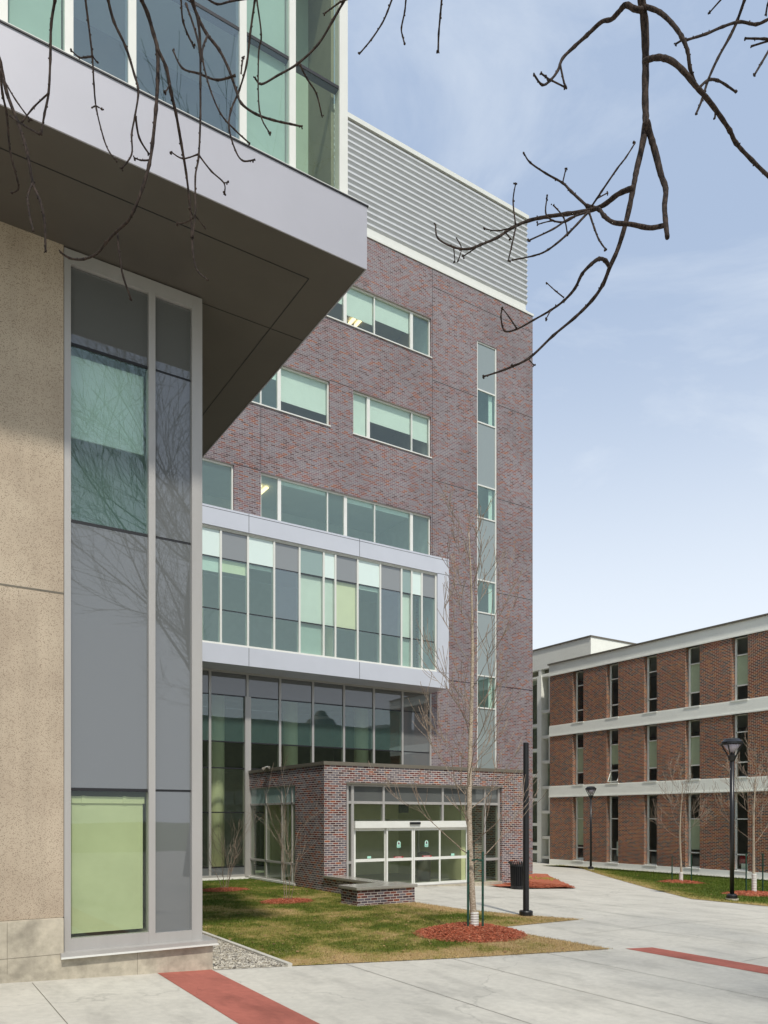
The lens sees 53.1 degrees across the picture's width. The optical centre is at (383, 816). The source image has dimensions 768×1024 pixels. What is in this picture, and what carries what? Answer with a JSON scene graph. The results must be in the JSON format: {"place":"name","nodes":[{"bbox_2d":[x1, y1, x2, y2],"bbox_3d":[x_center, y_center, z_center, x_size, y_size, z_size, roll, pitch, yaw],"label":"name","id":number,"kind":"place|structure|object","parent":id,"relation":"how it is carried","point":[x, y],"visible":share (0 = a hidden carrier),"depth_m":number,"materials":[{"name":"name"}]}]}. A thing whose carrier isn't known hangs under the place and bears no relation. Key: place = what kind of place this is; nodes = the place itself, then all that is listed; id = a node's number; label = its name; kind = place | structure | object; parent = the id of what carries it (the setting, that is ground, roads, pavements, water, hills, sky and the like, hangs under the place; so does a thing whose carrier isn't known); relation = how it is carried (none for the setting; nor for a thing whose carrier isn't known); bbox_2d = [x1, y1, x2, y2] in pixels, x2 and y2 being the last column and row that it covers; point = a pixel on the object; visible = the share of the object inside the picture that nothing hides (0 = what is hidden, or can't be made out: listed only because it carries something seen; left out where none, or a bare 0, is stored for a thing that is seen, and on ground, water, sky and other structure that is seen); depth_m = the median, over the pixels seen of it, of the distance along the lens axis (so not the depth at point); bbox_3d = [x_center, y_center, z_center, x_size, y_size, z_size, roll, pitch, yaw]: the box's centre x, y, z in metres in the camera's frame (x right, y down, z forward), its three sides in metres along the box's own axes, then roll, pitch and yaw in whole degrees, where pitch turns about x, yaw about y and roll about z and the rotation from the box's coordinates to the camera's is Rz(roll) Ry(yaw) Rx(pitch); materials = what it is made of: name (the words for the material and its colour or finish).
{"place":"outdoors","nodes":[
{"label":"outdoors","id":0,"kind":"place"},
{"bbox_2d":[203,934,284,969],"bbox_3d":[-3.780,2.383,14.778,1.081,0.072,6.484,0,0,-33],"label":"gravel","id":1,"kind":"structure","parent":0,"point":[241,954],"depth_m":12.84,"materials":[{"name":"grey gravel"}]},
{"bbox_2d":[0,858,767,1023],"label":"pavement","id":2,"kind":"structure","parent":0,"point":[341,993],"depth_m":11.13,"materials":[{"name":"grey concrete"}]},
{"bbox_2d":[0,0,368,983],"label":"corner building","id":3,"kind":"structure","parent":2,"relation":"on","point":[120,412],"depth_m":11.23,"materials":[{"name":"concrete"}]},
{"bbox_2d":[158,970,318,1023],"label":"red paving band","id":4,"kind":"object","parent":2,"relation":"on","point":[237,1002],"visible":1,"depth_m":9.99,"materials":[{"name":"concrete"}]},
{"bbox_2d":[202,931,291,966],"bbox_3d":[-6.004,2.400,19.307,0.080,0.100,16.630,0,0,-33],"label":"lawn edging","id":5,"kind":"object","parent":2,"relation":"on","point":[276,959],"visible":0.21,"depth_m":13.64,"materials":[{"name":"grey concrete"}]},
{"bbox_2d":[202,98,533,880],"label":"academic building","id":6,"kind":"structure","parent":2,"relation":"on","point":[372,418],"depth_m":34.16,"materials":[{"name":"brown brick"}]},
{"bbox_2d":[202,458,232,509],"bbox_3d":[-7.767,-12.650,28.471,4.547,1.792,0.110,0,0,-33],"label":"window","id":7,"kind":"structure","parent":6,"relation":"in","point":[203,459],"depth_m":29.64,"materials":[{"name":"white paint"}]},
{"bbox_2d":[259,366,328,424],"bbox_3d":[-5.506,-17.125,29.939,7.538,1.842,0.130,0,0,-33],"label":"window","id":8,"kind":"structure","parent":6,"relation":"in","point":[292,388],"depth_m":31.38,"materials":[{"name":"white paint"}]},
{"bbox_2d":[261,473,429,554],"bbox_3d":[-1.440,-12.575,32.555,8.274,1.942,0.130,0,0,-33],"label":"window","id":9,"kind":"structure","parent":6,"relation":"in","point":[280,481],"depth_m":32.45,"materials":[{"name":"white paint"}]},
{"bbox_2d":[338,286,429,355],"bbox_3d":[-2.267,-21.600,32.023,10.240,1.752,0.130,0,0,-33],"label":"window","id":10,"kind":"structure","parent":6,"relation":"in","point":[356,305],"depth_m":33.37,"materials":[{"name":"white paint"}]},
{"bbox_2d":[353,391,429,456],"bbox_3d":[0.330,-17.125,33.694,4.063,1.842,0.130,0,0,-33],"label":"window","id":11,"kind":"structure","parent":6,"relation":"in","point":[379,412],"depth_m":33.68,"materials":[{"name":"white paint"}]},
{"bbox_2d":[477,341,495,768],"bbox_3d":[4.820,-12.150,36.549,1.210,20.500,0.190,0,0,-33],"label":"strip window frame","id":12,"kind":"structure","parent":6,"relation":"in","point":[486,355],"depth_m":36.55,"materials":[{"name":"white paint"}]},
{"bbox_2d":[0,0,767,378],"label":"overhanging tree","id":13,"kind":"object","parent":2,"relation":"on","point":[642,8],"visible":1,"depth_m":3.18,"materials":[{"name":"brown plant"}]},
{"bbox_2d":[248,761,522,890],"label":"entrance pavilion","id":14,"kind":"structure","parent":2,"relation":"on","point":[368,825],"depth_m":27.68,"materials":[{"name":"brick"}]},
{"bbox_2d":[354,828,385,880],"bbox_3d":[-0.494,1.447,25.827,1.300,2.146,0.050,0,0,-33],"label":"sliding door","id":15,"kind":"structure","parent":14,"relation":"in","point":[368,859],"depth_m":25.83,"materials":[{"name":"white paint"}]},
{"bbox_2d":[386,828,412,882],"bbox_3d":[0.537,1.447,26.407,1.108,2.146,0.050,0,0,-33],"label":"sliding door","id":16,"kind":"structure","parent":14,"relation":"in","point":[399,858],"depth_m":26.38,"materials":[{"name":"white paint"}]},
{"bbox_2d":[413,827,440,884],"bbox_3d":[1.505,1.447,27.030,1.170,2.146,0.050,0,0,-33],"label":"sliding door","id":17,"kind":"structure","parent":14,"relation":"in","point":[429,857],"depth_m":27.05,"materials":[{"name":"white paint"}]},
{"bbox_2d":[441,827,466,882],"bbox_3d":[2.512,1.447,27.761,1.338,2.146,0.050,0,0,-33],"label":"sliding door","id":18,"kind":"structure","parent":14,"relation":"in","point":[452,856],"depth_m":27.86,"materials":[{"name":"white paint"}]},
{"bbox_2d":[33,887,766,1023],"bbox_3d":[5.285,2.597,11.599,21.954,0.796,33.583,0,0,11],"label":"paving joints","id":19,"kind":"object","parent":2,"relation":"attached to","point":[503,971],"visible":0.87,"depth_m":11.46,"materials":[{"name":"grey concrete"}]},
{"bbox_2d":[486,836,495,873],"bbox_3d":[4.062,1.524,30.010,0.796,2.134,1.561,0,0,-39],"label":"bare shrub","id":20,"kind":"object","parent":2,"relation":"on","point":[490,854],"visible":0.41,"depth_m":29.89,"materials":[{"name":"brown plant"}]},
{"bbox_2d":[509,861,522,888],"bbox_3d":[4.729,2.046,27.070,0.685,0.958,0.680,0,0,-33],"label":"trash can","id":21,"kind":"object","parent":2,"relation":"on","point":[516,876],"visible":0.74,"depth_m":26.85,"materials":[{"name":"black metal"}]},
{"bbox_2d":[492,873,574,887],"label":"mulch","id":22,"kind":"object","parent":2,"relation":"on","point":[556,881],"visible":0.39,"depth_m":31.72,"materials":[{"name":"red wood"}]},
{"bbox_2d":[529,876,558,880],"bbox_3d":[6.597,2.668,33.428,1.832,0.165,2.603,0,0,5],"label":"groundcover plant","id":23,"kind":"object","parent":22,"relation":"on","point":[544,878],"visible":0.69,"depth_m":33.23,"materials":[{"name":"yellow plant"}]},
{"bbox_2d":[533,635,635,862],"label":"stair tower","id":24,"kind":"structure","parent":2,"relation":"on","point":[543,657],"depth_m":54.26,"materials":[{"name":"white glass"}]},
{"bbox_2d":[547,613,767,879],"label":"brick hall","id":25,"kind":"structure","parent":2,"relation":"on","point":[626,721],"depth_m":45.84,"materials":[{"name":"brown brick"}]},
{"bbox_2d":[576,797,582,859],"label":"window","id":26,"kind":"structure","parent":25,"relation":"in","point":[579,800],"depth_m":50.84,"materials":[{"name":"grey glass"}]},
{"bbox_2d":[576,733,582,784],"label":"window","id":27,"kind":"structure","parent":25,"relation":"in","point":[579,751],"depth_m":50.91,"materials":[{"name":"grey glass"}]},
{"bbox_2d":[576,671,582,721],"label":"window","id":28,"kind":"structure","parent":25,"relation":"in","point":[577,685],"depth_m":50.91,"materials":[{"name":"grey metal"}]},
{"bbox_2d":[607,729,617,782],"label":"window","id":29,"kind":"structure","parent":25,"relation":"in","point":[613,747],"depth_m":48.45,"materials":[{"name":"grey glass"}]},
{"bbox_2d":[610,796,617,862],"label":"window","id":30,"kind":"structure","parent":25,"relation":"in","point":[611,818],"depth_m":48.52,"materials":[{"name":"grey metal"}]},
{"bbox_2d":[610,663,617,716],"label":"window","id":31,"kind":"structure","parent":25,"relation":"in","point":[611,679],"depth_m":48.52,"materials":[{"name":"grey metal"}]},
{"bbox_2d":[647,794,656,864],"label":"window","id":32,"kind":"structure","parent":25,"relation":"in","point":[648,796],"depth_m":46.14,"materials":[{"name":"grey metal"}]},
{"bbox_2d":[647,725,656,780],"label":"window","id":33,"kind":"structure","parent":25,"relation":"in","point":[651,745],"depth_m":46.05,"materials":[{"name":"grey metal"}]},
{"bbox_2d":[647,655,656,711],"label":"window","id":34,"kind":"structure","parent":25,"relation":"in","point":[648,658],"depth_m":46.14,"materials":[{"name":"grey metal"}]},
{"bbox_2d":[689,793,699,867],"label":"window","id":35,"kind":"structure","parent":25,"relation":"in","point":[694,832],"depth_m":43.63,"materials":[{"name":"grey metal"}]},
{"bbox_2d":[689,719,699,778],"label":"window","id":36,"kind":"structure","parent":25,"relation":"in","point":[694,741],"depth_m":43.58,"materials":[{"name":"grey metal"}]},
{"bbox_2d":[689,646,699,706],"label":"window","id":37,"kind":"structure","parent":25,"relation":"in","point":[694,669],"depth_m":43.63,"materials":[{"name":"grey metal"}]},
{"bbox_2d":[735,792,747,870],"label":"window","id":38,"kind":"structure","parent":25,"relation":"in","point":[742,858],"depth_m":41.32,"materials":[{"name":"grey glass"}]},
{"bbox_2d":[735,714,747,776],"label":"window","id":39,"kind":"structure","parent":25,"relation":"in","point":[736,716],"depth_m":41.32,"materials":[{"name":"grey glass"}]},
{"bbox_2d":[735,636,747,699],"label":"window","id":40,"kind":"structure","parent":25,"relation":"in","point":[741,661],"depth_m":41.22,"materials":[{"name":"grey glass"}]},
{"bbox_2d":[627,947,767,973],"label":"red paving band","id":41,"kind":"object","parent":2,"relation":"on","point":[723,962],"visible":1,"depth_m":12.91,"materials":[{"name":"concrete"}]},
{"bbox_2d":[202,878,612,965],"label":"grass","id":42,"kind":"structure","parent":0,"point":[354,927],"depth_m":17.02,"materials":[{"name":"green plant"}]},
{"bbox_2d":[202,887,248,891],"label":"mulch","id":43,"kind":"object","parent":42,"relation":"on","point":[228,889],"visible":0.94,"depth_m":24.83,"materials":[{"name":"red wood"}]},
{"bbox_2d":[202,811,267,887],"bbox_3d":[-5.111,1.056,25.157,2.318,2.698,2.680,0,0,-33],"label":"bare shrub","id":44,"kind":"object","parent":42,"relation":"on","point":[230,870],"visible":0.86,"depth_m":24.98,"materials":[{"name":"brown plant"}]},
{"bbox_2d":[261,897,312,903],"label":"mulch","id":45,"kind":"object","parent":42,"relation":"on","point":[286,901],"visible":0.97,"depth_m":21.41,"materials":[{"name":"red wood"}]},
{"bbox_2d":[245,756,330,899],"bbox_3d":[-2.836,0.216,21.386,2.234,4.373,1.993,0,0,35],"label":"bare shrub","id":46,"kind":"object","parent":42,"relation":"on","point":[283,841],"visible":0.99,"depth_m":21.58,"materials":[{"name":"brown plant"}]},
{"bbox_2d":[206,907,467,960],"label":"dead grass","id":47,"kind":"structure","parent":42,"relation":"on","point":[299,928],"depth_m":16.50,"materials":[{"name":"plant"}]},
{"bbox_2d":[323,875,417,905],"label":"seat wall","id":48,"kind":"structure","parent":42,"relation":"on","point":[355,891],"depth_m":21.16,"materials":[{"name":"brick"}]},
{"bbox_2d":[202,879,582,960],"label":"fallen leaves","id":49,"kind":"object","parent":42,"relation":"on","point":[350,923],"visible":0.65,"depth_m":16.84,"materials":[{"name":"brown plant"}]},
{"bbox_2d":[368,479,546,925],"bbox_3d":[1.427,-2.125,15.514,3.936,9.100,3.388,0,0,6],"label":"young tree","id":50,"kind":"object","parent":42,"relation":"on","point":[474,917],"visible":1,"depth_m":15.71,"materials":[{"name":"grey plant"}]},
{"bbox_2d":[467,850,468,926],"bbox_3d":[1.690,1.585,15.512,0.050,1.830,0.042,0,0,-33],"label":"tree stake","id":51,"kind":"object","parent":42,"relation":"in","point":[467,888],"visible":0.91,"depth_m":15.49,"materials":[{"name":"green metal"}]},
{"bbox_2d":[413,921,528,942],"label":"mulch","id":52,"kind":"object","parent":42,"relation":"on","point":[462,931],"visible":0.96,"depth_m":15.19,"materials":[{"name":"red wood"}]},
{"bbox_2d":[482,852,483,925],"bbox_3d":[1.999,1.604,15.612,0.050,1.792,0.042,0,0,-33],"label":"tree stake","id":53,"kind":"object","parent":42,"relation":"in","point":[483,889],"visible":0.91,"depth_m":15.60,"materials":[{"name":"green metal"}]},
{"bbox_2d":[519,742,532,915],"bbox_3d":[3.439,0.300,18.610,0.330,4.200,0.330,0,0,-33],"label":"steel post","id":54,"kind":"object","parent":42,"relation":"on","point":[525,911],"visible":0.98,"depth_m":18.55,"materials":[{"name":"black metal"}]},
{"bbox_2d":[417,851,430,880],"bbox_3d":[1.493,1.850,28.907,0.540,1.100,0.540,0,0,-33],"label":"waste bin","id":55,"kind":"object","parent":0,"point":[423,870],"visible":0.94,"depth_m":28.68,"materials":[{"name":"grey metal"}]},
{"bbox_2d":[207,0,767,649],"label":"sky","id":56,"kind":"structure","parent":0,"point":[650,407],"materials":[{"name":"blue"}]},
{"bbox_2d":[546,864,767,905],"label":"grass","id":57,"kind":"structure","parent":0,"point":[684,888],"depth_m":34.09,"materials":[{"name":"green plant"}]},
{"bbox_2d":[585,786,595,869],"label":"street lamp","id":58,"kind":"object","parent":57,"relation":"on","point":[590,790],"visible":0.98,"depth_m":46.73,"materials":[{"name":"metal"}]},
{"bbox_2d":[671,848,672,879],"bbox_3d":[13.168,2.264,35.147,0.050,1.680,0.042,0,0,-33],"label":"tree stake","id":59,"kind":"object","parent":57,"relation":"in","point":[672,867],"visible":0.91,"depth_m":35.14,"materials":[{"name":"green metal"}]},
{"bbox_2d":[658,879,703,883],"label":"mulch","id":60,"kind":"object","parent":57,"relation":"on","point":[680,881],"visible":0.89,"depth_m":34.82,"materials":[{"name":"red wood"}]},
{"bbox_2d":[647,743,717,880],"bbox_3d":[13.829,-0.246,35.509,2.761,6.581,2.893,0,0,-33],"label":"young tree","id":61,"kind":"object","parent":57,"relation":"on","point":[680,856],"visible":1,"depth_m":35.24,"materials":[{"name":"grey plant"}]},
{"bbox_2d":[721,738,742,900],"bbox_3d":[11.334,0.091,25.031,0.654,5.304,0.654,0,0,20],"label":"street lamp","id":62,"kind":"object","parent":57,"relation":"on","point":[731,745],"visible":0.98,"depth_m":24.97,"materials":[{"name":"metal"}]},
{"bbox_2d":[712,727,767,891],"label":"young tree","id":63,"kind":"object","parent":57,"relation":"on","point":[754,875],"visible":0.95,"depth_m":28.25,"materials":[{"name":"grey plant"}]},
{"bbox_2d":[722,890,767,896],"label":"mulch","id":64,"kind":"object","parent":57,"relation":"on","point":[751,893],"visible":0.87,"depth_m":27.76,"materials":[{"name":"red wood"}]},
{"bbox_2d":[745,853,746,890],"bbox_3d":[13.262,2.115,28.153,0.050,1.680,0.042,0,0,-33],"label":"tree stake","id":65,"kind":"object","parent":57,"relation":"in","point":[745,871],"visible":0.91,"depth_m":28.15,"materials":[{"name":"green metal"}]},
{"bbox_2d":[762,853,763,890],"bbox_3d":[13.969,2.144,28.353,0.050,1.680,0.042,0,0,-33],"label":"tree stake","id":66,"kind":"object","parent":57,"relation":"in","point":[762,871],"visible":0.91,"depth_m":28.35,"materials":[{"name":"green metal"}]}
]}

